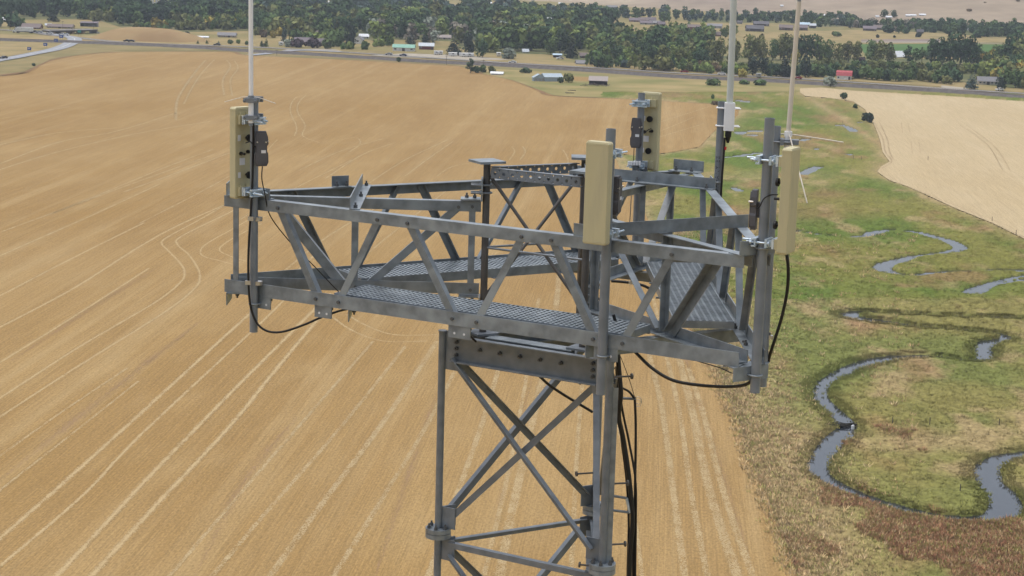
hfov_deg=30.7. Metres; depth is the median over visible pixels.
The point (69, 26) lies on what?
long house
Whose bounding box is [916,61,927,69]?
shrub
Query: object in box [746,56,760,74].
cottonwood
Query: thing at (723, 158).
cable
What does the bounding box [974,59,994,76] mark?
bushy tree
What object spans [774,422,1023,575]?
weeds
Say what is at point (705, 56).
cottonwood
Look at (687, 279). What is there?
mast platform
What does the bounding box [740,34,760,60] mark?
cottonwood
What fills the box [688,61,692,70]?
bushy tree
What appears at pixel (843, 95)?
shrub
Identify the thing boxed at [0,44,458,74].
verge
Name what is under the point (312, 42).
shrub
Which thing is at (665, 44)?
bushy tree
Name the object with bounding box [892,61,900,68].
shrub
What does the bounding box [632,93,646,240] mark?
mounting pole
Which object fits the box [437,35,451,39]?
house
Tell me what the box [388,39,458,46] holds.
dry field
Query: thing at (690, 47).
cottonwood
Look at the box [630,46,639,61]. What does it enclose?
poplar tree
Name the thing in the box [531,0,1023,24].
hills
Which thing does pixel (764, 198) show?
cable
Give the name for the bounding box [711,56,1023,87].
undergrowth
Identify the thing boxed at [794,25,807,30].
house
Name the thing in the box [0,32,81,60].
ramp road
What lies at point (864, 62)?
shrub
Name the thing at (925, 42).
pale track
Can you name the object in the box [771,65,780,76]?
bushy tree
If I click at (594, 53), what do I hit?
bushy tree
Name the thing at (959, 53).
cottonwood
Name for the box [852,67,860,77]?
shrub
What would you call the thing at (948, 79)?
shrub
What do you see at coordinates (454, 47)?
spruce tree
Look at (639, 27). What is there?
dry field
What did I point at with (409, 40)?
spruce tree
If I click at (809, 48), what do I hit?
cottonwood
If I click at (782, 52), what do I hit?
cottonwood
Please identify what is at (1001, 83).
cottonwood
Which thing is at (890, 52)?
cottonwood
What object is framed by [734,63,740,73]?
bushy tree
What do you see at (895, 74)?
shrub
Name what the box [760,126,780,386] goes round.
mounting pole
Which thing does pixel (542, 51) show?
undergrowth
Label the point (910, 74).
shrub
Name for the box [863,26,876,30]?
house
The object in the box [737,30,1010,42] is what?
dry field
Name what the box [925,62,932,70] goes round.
shrub
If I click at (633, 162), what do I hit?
clamp
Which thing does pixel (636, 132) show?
radio unit
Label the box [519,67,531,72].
shrub
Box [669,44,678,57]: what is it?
poplar tree
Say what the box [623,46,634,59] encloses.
poplar tree
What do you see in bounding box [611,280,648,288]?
cable
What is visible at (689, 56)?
poplar tree
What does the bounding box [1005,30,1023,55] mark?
cottonwood
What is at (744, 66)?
bushy tree
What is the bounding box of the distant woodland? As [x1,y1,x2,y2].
[0,0,1023,50]
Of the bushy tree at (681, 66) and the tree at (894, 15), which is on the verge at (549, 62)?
the bushy tree at (681, 66)
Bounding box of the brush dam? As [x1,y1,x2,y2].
[825,421,858,427]
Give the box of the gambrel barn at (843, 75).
[836,70,852,79]
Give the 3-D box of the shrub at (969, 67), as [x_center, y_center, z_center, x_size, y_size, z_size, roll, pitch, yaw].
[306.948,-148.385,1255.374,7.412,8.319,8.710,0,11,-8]
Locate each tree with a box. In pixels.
[47,10,60,21]
[405,33,414,44]
[420,34,430,42]
[446,36,461,55]
[465,58,474,72]
[476,32,499,51]
[564,38,578,57]
[585,54,588,65]
[587,43,596,58]
[588,50,602,58]
[589,56,593,65]
[595,53,610,67]
[603,43,610,54]
[608,56,613,67]
[609,37,616,56]
[615,55,628,66]
[620,59,629,67]
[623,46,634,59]
[626,56,632,66]
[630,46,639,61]
[632,54,637,67]
[637,55,654,69]
[654,56,673,70]
[664,41,681,46]
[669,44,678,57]
[669,56,678,69]
[675,35,682,43]
[678,62,686,70]
[685,51,692,60]
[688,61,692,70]
[690,59,698,70]
[692,65,700,71]
[693,39,709,51]
[700,62,714,72]
[706,65,714,73]
[715,65,721,71]
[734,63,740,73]
[739,62,748,69]
[765,68,773,75]
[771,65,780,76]
[776,51,790,76]
[795,68,800,75]
[826,68,835,76]
[880,9,888,16]
[890,10,897,17]
[965,74,978,89]
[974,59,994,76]
[989,66,1003,76]
[991,59,1009,70]
[995,57,1009,62]
[997,65,1011,83]
[1002,61,1016,76]
[1015,60,1023,68]
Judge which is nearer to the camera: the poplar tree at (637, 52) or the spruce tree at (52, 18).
the poplar tree at (637, 52)
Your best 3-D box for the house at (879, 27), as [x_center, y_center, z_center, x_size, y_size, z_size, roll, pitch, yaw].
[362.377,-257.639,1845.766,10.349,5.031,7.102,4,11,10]
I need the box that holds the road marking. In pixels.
[43,33,1011,92]
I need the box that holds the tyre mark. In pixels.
[875,122,1022,236]
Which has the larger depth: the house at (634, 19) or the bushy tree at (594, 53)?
the house at (634, 19)
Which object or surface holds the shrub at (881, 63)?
on the undergrowth at (966, 76)
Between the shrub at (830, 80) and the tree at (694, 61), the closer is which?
the shrub at (830, 80)
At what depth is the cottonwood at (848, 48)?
1330.77 m
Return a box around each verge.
[0,34,64,56]
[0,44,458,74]
[164,43,680,71]
[341,49,444,54]
[790,76,948,85]
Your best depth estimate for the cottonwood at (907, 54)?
1345.30 m
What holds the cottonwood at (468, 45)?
on the ground at (105, 27)
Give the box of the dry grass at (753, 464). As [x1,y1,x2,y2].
[656,225,922,575]
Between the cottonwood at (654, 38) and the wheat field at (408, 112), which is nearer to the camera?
the wheat field at (408, 112)
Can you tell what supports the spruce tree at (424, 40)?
on the dry field at (441, 43)
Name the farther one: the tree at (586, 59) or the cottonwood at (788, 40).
the cottonwood at (788, 40)
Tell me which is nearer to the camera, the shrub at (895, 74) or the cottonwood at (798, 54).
the shrub at (895, 74)
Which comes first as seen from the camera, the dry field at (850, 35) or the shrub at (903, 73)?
the shrub at (903, 73)
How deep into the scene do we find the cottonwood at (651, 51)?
1250.69 m
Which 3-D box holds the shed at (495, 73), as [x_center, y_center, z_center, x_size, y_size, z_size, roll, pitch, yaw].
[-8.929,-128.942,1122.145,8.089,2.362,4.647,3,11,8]
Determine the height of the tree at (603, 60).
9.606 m
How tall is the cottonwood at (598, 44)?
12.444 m
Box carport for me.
[553,53,561,57]
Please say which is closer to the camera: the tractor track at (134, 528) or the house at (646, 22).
the tractor track at (134, 528)
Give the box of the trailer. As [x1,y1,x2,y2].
[448,52,456,55]
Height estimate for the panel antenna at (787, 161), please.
0.675 m
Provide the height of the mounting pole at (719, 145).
1.500 m
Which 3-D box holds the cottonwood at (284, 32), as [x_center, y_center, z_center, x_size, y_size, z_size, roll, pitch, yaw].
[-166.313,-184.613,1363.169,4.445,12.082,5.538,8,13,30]
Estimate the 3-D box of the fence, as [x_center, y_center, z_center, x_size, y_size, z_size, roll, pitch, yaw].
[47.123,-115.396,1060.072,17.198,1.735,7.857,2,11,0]
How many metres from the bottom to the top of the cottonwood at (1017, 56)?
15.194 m
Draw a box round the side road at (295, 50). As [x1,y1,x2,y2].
[248,50,342,54]
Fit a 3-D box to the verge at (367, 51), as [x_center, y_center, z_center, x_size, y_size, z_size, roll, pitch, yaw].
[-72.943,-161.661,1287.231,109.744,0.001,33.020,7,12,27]
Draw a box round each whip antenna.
[225,0,275,125]
[715,0,740,142]
[774,0,842,203]
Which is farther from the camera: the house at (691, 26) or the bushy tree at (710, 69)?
the house at (691, 26)
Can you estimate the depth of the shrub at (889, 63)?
1271.34 m
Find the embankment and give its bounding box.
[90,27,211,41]
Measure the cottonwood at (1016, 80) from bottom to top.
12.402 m
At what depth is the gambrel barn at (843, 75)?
1164.15 m
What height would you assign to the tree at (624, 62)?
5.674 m
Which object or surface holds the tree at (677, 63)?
on the verge at (549, 62)
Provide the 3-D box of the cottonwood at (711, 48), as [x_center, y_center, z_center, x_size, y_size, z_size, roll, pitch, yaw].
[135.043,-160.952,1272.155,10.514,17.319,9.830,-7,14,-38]
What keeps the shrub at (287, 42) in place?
on the ground at (105, 27)
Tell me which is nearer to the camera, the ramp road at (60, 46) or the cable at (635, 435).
the cable at (635, 435)
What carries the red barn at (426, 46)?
on the ground at (105, 27)
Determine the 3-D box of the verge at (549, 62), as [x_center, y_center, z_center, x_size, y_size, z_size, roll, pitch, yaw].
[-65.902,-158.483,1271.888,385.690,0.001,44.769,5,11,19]
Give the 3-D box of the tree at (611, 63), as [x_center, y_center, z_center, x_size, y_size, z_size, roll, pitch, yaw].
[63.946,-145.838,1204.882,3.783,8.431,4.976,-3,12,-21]
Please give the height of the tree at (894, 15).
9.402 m
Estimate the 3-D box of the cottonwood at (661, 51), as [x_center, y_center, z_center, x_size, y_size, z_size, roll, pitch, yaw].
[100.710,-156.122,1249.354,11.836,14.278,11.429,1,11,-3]
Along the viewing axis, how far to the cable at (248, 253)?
13.81 m
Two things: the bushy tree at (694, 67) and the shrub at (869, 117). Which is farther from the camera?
the bushy tree at (694, 67)
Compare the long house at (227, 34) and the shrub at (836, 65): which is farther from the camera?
the long house at (227, 34)
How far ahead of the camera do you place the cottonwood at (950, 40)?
1338.08 m
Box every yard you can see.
[286,49,339,50]
[369,53,509,59]
[941,85,967,88]
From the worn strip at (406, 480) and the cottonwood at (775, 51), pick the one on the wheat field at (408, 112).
the worn strip at (406, 480)
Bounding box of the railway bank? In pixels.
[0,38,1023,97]
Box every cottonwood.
[280,27,286,41]
[344,23,355,44]
[462,32,475,52]
[475,38,487,56]
[543,37,558,54]
[552,28,571,52]
[595,42,603,52]
[602,40,611,51]
[610,45,622,60]
[623,40,633,48]
[643,25,669,50]
[643,44,657,60]
[654,44,671,58]
[667,42,678,50]
[675,47,686,61]
[684,43,696,61]
[692,46,703,60]
[702,49,712,60]
[703,39,716,59]
[712,37,727,61]
[726,39,741,61]
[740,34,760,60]
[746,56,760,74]
[755,34,769,62]
[757,57,771,75]
[767,38,780,59]
[775,34,787,59]
[781,32,793,59]
[790,50,799,64]
[797,34,807,60]
[799,56,812,77]
[802,33,819,60]
[813,36,827,60]
[822,39,835,59]
[833,43,843,60]
[842,41,854,61]
[852,40,862,59]
[864,39,877,58]
[874,39,886,59]
[885,42,896,61]
[902,45,912,62]
[911,48,920,61]
[919,47,924,60]
[924,38,939,62]
[932,37,947,63]
[942,32,959,62]
[952,32,969,64]
[959,34,980,63]
[971,43,982,62]
[982,52,991,59]
[991,44,1002,56]
[995,76,1006,90]
[1000,34,1014,55]
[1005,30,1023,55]
[1005,54,1023,59]
[1005,68,1023,87]
[1012,32,1023,57]
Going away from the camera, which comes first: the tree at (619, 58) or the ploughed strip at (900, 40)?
the tree at (619, 58)
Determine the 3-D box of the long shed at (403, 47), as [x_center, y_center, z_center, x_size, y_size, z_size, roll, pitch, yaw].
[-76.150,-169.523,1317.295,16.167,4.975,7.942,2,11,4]
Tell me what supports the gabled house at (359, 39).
on the ground at (105, 27)
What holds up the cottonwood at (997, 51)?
on the undergrowth at (966, 76)
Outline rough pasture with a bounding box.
[483,68,799,97]
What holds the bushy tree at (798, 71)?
on the ground at (105, 27)
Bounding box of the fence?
[580,83,609,86]
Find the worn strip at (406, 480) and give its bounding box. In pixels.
[4,269,751,575]
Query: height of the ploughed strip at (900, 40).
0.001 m
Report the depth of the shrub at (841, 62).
1265.25 m
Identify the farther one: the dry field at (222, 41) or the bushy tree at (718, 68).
the dry field at (222, 41)
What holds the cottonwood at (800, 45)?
on the undergrowth at (966, 76)
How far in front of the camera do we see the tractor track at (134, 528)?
332.37 m
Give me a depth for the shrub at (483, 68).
1136.93 m
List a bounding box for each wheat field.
[0,52,796,575]
[800,87,1023,237]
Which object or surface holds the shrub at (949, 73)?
on the ground at (105, 27)
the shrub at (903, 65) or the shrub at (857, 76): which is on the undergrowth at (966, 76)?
the shrub at (903, 65)
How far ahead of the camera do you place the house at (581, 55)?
1297.17 m
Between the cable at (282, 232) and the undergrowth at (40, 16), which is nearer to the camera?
the cable at (282, 232)
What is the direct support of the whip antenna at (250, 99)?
attached to the mounting pole at (254, 267)
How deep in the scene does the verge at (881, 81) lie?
1152.30 m
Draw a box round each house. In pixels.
[21,23,42,28]
[46,24,74,28]
[217,32,236,37]
[294,37,310,44]
[354,36,364,43]
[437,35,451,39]
[579,52,588,57]
[629,18,639,21]
[640,20,652,24]
[687,24,699,29]
[707,23,722,27]
[745,25,763,31]
[753,21,768,25]
[779,24,793,30]
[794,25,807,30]
[809,23,816,27]
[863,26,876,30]
[873,25,882,29]
[895,51,904,57]
[916,29,923,33]
[976,76,998,84]
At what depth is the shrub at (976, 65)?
1256.50 m
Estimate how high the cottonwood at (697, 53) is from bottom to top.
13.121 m
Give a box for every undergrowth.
[4,8,248,31]
[305,10,640,64]
[688,14,847,26]
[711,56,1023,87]
[839,24,1019,36]
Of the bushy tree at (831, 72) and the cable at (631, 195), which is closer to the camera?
the cable at (631, 195)
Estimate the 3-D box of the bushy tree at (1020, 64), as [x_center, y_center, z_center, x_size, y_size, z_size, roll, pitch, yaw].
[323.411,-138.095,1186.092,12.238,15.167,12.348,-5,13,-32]
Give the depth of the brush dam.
333.57 m
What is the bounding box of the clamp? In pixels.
[628,161,640,164]
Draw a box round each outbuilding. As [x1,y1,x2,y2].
[359,34,368,37]
[574,60,587,63]
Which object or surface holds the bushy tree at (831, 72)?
on the ground at (105, 27)
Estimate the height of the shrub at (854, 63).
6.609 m
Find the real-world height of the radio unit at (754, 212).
0.256 m
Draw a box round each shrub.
[284,39,290,46]
[290,38,303,47]
[304,37,321,47]
[322,38,335,48]
[474,65,480,72]
[480,64,486,72]
[488,66,495,72]
[501,47,516,58]
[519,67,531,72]
[557,77,563,82]
[563,73,573,82]
[705,78,720,85]
[738,68,747,76]
[739,79,749,83]
[753,78,766,84]
[811,64,825,76]
[820,57,831,64]
[823,76,836,86]
[832,61,841,71]
[837,58,844,65]
[840,92,847,98]
[844,65,858,75]
[850,60,859,66]
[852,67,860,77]
[858,64,873,78]
[860,60,868,65]
[861,112,873,122]
[867,59,878,68]
[870,67,884,79]
[877,59,886,68]
[879,69,890,80]
[884,60,893,68]
[889,68,902,80]
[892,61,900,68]
[899,61,910,70]
[900,71,906,80]
[902,69,913,80]
[905,65,918,78]
[909,60,915,67]
[915,68,928,80]
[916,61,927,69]
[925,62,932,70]
[926,71,934,81]
[931,61,941,69]
[931,69,944,82]
[941,63,948,69]
[941,75,952,83]
[943,68,953,77]
[947,60,956,69]
[951,67,962,81]
[957,65,965,73]
[963,62,974,72]
[972,63,979,72]
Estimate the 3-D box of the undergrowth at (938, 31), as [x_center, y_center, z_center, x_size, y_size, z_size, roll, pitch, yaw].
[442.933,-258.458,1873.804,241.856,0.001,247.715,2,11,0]
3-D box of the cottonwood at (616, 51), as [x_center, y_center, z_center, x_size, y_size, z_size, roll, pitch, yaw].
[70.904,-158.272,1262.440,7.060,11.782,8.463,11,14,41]
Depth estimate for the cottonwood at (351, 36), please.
1329.27 m
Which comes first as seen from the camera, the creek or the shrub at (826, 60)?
the creek
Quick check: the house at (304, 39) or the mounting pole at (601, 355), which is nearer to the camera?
the mounting pole at (601, 355)
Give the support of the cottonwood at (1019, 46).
on the undergrowth at (966, 76)
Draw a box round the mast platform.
[224,159,774,381]
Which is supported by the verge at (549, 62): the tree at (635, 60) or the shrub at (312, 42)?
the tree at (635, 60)
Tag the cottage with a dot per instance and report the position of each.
(524, 50)
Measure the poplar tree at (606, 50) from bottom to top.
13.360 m
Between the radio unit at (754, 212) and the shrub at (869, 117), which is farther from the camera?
the shrub at (869, 117)
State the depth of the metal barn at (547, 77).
1084.04 m
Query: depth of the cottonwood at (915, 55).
1341.76 m
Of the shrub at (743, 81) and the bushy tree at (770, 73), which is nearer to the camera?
the shrub at (743, 81)
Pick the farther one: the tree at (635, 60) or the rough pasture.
the tree at (635, 60)
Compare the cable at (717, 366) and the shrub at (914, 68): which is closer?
the cable at (717, 366)
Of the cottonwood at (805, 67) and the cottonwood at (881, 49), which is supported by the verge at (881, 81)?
the cottonwood at (805, 67)
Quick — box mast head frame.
[468,154,589,351]
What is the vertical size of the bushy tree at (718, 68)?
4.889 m
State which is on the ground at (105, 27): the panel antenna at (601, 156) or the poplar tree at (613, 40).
the poplar tree at (613, 40)
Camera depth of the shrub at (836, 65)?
1199.71 m
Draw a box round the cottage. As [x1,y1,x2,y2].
[521,49,528,52]
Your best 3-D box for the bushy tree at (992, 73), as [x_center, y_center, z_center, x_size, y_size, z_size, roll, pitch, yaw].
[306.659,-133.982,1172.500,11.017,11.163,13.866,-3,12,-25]
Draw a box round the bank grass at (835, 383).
[793,307,1023,525]
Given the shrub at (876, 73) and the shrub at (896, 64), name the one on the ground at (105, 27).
the shrub at (876, 73)
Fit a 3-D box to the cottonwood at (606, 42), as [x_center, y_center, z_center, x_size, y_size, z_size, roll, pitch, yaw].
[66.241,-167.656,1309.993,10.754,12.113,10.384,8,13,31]
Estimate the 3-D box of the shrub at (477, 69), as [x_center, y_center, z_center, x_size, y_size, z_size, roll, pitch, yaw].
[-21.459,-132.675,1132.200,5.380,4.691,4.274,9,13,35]
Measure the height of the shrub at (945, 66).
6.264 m
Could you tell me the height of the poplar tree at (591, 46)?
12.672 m
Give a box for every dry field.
[52,35,255,45]
[256,35,290,41]
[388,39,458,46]
[633,26,649,34]
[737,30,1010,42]
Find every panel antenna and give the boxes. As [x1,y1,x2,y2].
[230,106,267,198]
[583,140,627,245]
[627,92,661,170]
[742,146,800,254]
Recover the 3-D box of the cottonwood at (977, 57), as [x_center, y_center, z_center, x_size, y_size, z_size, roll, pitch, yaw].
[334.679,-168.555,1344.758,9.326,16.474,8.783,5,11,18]
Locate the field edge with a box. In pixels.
[1,51,705,103]
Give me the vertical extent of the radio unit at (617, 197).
0.256 m
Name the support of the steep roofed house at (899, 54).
on the ground at (105, 27)
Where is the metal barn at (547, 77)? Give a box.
[532,73,562,80]
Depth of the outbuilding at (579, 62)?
1233.49 m
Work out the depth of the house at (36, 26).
1450.55 m
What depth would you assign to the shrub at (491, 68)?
1134.50 m
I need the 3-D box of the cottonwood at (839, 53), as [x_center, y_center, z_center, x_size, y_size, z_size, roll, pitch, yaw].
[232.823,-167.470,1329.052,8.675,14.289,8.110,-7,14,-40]
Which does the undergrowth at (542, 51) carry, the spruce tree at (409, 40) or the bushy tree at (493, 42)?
the bushy tree at (493, 42)
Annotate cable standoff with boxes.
[613,495,629,513]
[623,396,641,406]
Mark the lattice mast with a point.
(556, 362)
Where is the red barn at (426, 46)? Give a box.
[418,43,433,49]
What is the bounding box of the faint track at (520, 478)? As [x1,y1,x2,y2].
[0,60,755,575]
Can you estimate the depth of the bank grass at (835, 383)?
346.32 m
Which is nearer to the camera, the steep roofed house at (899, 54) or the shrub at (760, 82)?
the shrub at (760, 82)
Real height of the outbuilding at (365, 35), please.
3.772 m
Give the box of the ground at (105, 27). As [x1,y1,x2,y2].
[0,0,1023,97]
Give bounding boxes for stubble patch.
[574,77,588,80]
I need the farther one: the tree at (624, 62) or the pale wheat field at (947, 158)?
the tree at (624, 62)
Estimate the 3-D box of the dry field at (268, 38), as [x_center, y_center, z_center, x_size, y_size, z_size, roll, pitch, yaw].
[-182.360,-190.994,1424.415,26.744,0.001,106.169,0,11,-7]
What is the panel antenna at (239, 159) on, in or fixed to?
attached to the mounting pole at (254, 267)
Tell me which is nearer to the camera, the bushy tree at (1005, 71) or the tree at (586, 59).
the bushy tree at (1005, 71)
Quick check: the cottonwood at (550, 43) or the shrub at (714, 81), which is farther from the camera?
the cottonwood at (550, 43)
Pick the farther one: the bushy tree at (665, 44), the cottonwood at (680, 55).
the bushy tree at (665, 44)
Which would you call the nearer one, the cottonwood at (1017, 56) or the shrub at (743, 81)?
the shrub at (743, 81)
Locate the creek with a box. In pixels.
[709,96,1023,520]
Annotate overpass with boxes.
[42,28,98,33]
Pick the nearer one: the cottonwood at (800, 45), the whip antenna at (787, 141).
the whip antenna at (787, 141)
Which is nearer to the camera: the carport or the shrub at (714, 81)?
the shrub at (714, 81)
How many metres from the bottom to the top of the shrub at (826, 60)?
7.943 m
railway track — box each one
[7,38,1015,94]
[15,38,1018,94]
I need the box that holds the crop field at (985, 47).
[859,44,1003,55]
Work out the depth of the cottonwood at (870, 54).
1332.45 m
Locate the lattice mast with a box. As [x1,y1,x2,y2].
[425,329,633,575]
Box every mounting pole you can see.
[248,102,260,332]
[596,128,615,394]
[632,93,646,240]
[713,101,724,244]
[747,118,774,393]
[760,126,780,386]
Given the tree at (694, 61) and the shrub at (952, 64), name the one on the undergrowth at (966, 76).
the shrub at (952, 64)
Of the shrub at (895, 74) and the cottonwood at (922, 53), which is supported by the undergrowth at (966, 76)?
the cottonwood at (922, 53)
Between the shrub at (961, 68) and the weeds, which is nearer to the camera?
the weeds
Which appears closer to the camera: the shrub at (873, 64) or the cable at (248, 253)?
the cable at (248, 253)
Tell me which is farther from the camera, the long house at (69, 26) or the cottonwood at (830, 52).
the long house at (69, 26)
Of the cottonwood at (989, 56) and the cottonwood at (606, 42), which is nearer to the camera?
the cottonwood at (606, 42)
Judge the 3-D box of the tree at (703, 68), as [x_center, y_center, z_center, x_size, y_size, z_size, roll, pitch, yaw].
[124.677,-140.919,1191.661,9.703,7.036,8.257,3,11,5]
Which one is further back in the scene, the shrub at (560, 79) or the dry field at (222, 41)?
the dry field at (222, 41)
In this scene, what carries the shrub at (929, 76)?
on the ground at (105, 27)
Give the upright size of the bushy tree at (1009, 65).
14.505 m
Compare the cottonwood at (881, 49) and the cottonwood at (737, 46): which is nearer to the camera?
the cottonwood at (737, 46)
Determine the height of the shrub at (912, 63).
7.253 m
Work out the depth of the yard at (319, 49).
1301.10 m
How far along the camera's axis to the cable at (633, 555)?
14.67 m
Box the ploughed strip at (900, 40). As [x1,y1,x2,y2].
[861,39,940,41]
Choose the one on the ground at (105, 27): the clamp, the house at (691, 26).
the house at (691, 26)
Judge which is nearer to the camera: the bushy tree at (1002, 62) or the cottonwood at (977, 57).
the bushy tree at (1002, 62)
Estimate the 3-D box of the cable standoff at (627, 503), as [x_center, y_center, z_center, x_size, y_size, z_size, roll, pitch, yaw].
[0.859,1.685,14.543,0.147,0.152,0.024,2,11,0]
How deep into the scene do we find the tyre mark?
757.01 m
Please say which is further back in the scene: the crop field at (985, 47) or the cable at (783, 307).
the crop field at (985, 47)
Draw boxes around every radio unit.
[254,131,268,165]
[613,175,623,214]
[630,118,642,147]
[749,189,759,229]
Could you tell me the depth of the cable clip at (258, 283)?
13.88 m
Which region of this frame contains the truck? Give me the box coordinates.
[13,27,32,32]
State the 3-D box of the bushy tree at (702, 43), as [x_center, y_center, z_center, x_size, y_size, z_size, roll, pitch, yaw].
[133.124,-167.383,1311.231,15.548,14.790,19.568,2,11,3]
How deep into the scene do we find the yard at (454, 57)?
1263.88 m
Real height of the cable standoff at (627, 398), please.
0.084 m
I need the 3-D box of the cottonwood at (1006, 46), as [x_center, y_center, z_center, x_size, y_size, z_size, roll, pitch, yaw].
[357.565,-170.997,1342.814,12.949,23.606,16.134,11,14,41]
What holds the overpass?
on the ground at (105, 27)
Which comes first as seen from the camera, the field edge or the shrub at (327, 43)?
the field edge
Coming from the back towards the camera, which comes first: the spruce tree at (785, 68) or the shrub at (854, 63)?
the shrub at (854, 63)
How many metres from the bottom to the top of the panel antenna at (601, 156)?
0.675 m
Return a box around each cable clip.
[245,280,261,285]
[248,216,262,220]
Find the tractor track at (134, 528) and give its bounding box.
[0,205,331,575]
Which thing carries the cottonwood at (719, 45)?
on the undergrowth at (966, 76)
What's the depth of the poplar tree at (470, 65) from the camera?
1129.82 m
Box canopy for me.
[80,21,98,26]
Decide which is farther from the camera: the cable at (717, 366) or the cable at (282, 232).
the cable at (282, 232)
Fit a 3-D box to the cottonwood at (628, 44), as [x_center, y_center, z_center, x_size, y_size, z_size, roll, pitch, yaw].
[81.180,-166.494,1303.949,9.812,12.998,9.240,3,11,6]
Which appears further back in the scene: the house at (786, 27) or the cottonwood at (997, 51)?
the house at (786, 27)
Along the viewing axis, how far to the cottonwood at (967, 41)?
1333.30 m
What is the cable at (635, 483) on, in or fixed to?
attached to the cable standoff at (627, 503)
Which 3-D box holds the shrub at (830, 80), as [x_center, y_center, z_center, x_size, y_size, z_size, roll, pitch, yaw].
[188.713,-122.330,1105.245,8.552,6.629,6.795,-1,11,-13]
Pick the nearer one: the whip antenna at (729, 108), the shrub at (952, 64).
the whip antenna at (729, 108)
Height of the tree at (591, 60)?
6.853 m
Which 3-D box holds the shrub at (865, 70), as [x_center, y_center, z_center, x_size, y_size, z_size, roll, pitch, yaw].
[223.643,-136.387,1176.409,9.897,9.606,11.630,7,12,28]
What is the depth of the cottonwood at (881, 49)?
1329.04 m
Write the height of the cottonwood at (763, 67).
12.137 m
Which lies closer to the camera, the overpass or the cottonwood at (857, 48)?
the cottonwood at (857, 48)
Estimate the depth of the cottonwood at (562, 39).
1344.09 m
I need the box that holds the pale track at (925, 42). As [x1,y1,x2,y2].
[892,42,1005,43]
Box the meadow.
[597,92,1023,575]
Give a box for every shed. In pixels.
[392,44,415,51]
[490,71,503,74]
[588,76,607,84]
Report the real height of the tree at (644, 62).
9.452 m
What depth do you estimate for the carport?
1295.01 m
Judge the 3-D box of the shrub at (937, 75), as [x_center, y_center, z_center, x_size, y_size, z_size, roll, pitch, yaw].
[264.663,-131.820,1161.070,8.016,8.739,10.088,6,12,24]
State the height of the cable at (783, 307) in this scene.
0.777 m
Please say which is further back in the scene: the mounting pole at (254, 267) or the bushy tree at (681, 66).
the bushy tree at (681, 66)
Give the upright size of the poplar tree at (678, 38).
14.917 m
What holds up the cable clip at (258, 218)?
attached to the mounting pole at (254, 267)
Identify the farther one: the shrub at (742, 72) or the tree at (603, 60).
the tree at (603, 60)
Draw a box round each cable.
[247,123,345,333]
[261,166,338,291]
[539,377,592,412]
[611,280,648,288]
[612,314,749,387]
[615,366,629,575]
[616,355,634,575]
[619,433,634,575]
[621,403,636,575]
[623,387,634,398]
[629,152,633,221]
[634,397,636,508]
[697,360,750,373]
[720,137,726,238]
[756,194,777,208]
[768,254,789,362]
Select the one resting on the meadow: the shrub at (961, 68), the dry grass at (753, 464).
the dry grass at (753, 464)
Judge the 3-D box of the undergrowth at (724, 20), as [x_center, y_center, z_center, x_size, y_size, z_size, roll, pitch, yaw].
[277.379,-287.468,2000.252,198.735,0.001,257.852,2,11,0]
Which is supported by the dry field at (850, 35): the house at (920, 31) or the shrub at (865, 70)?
the house at (920, 31)
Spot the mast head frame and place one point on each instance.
(504, 172)
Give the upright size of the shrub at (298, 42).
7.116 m
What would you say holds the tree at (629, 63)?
on the verge at (549, 62)
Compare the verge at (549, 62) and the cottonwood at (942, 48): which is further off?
the cottonwood at (942, 48)
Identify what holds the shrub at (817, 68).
on the ground at (105, 27)
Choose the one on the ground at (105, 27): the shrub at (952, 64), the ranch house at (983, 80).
the ranch house at (983, 80)
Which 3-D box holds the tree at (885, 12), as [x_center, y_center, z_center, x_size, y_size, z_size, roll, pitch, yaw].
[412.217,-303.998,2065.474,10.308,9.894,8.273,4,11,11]
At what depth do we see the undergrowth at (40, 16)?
1562.79 m
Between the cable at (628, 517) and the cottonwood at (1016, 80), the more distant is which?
the cottonwood at (1016, 80)
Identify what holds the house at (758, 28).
on the ground at (105, 27)
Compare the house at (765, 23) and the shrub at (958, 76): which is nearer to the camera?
the shrub at (958, 76)
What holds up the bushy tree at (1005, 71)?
on the undergrowth at (966, 76)
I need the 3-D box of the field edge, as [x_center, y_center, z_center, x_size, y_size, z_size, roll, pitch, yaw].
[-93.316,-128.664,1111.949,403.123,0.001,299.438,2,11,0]
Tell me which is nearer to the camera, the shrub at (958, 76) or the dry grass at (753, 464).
the dry grass at (753, 464)
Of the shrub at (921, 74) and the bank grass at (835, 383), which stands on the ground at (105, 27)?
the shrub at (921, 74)

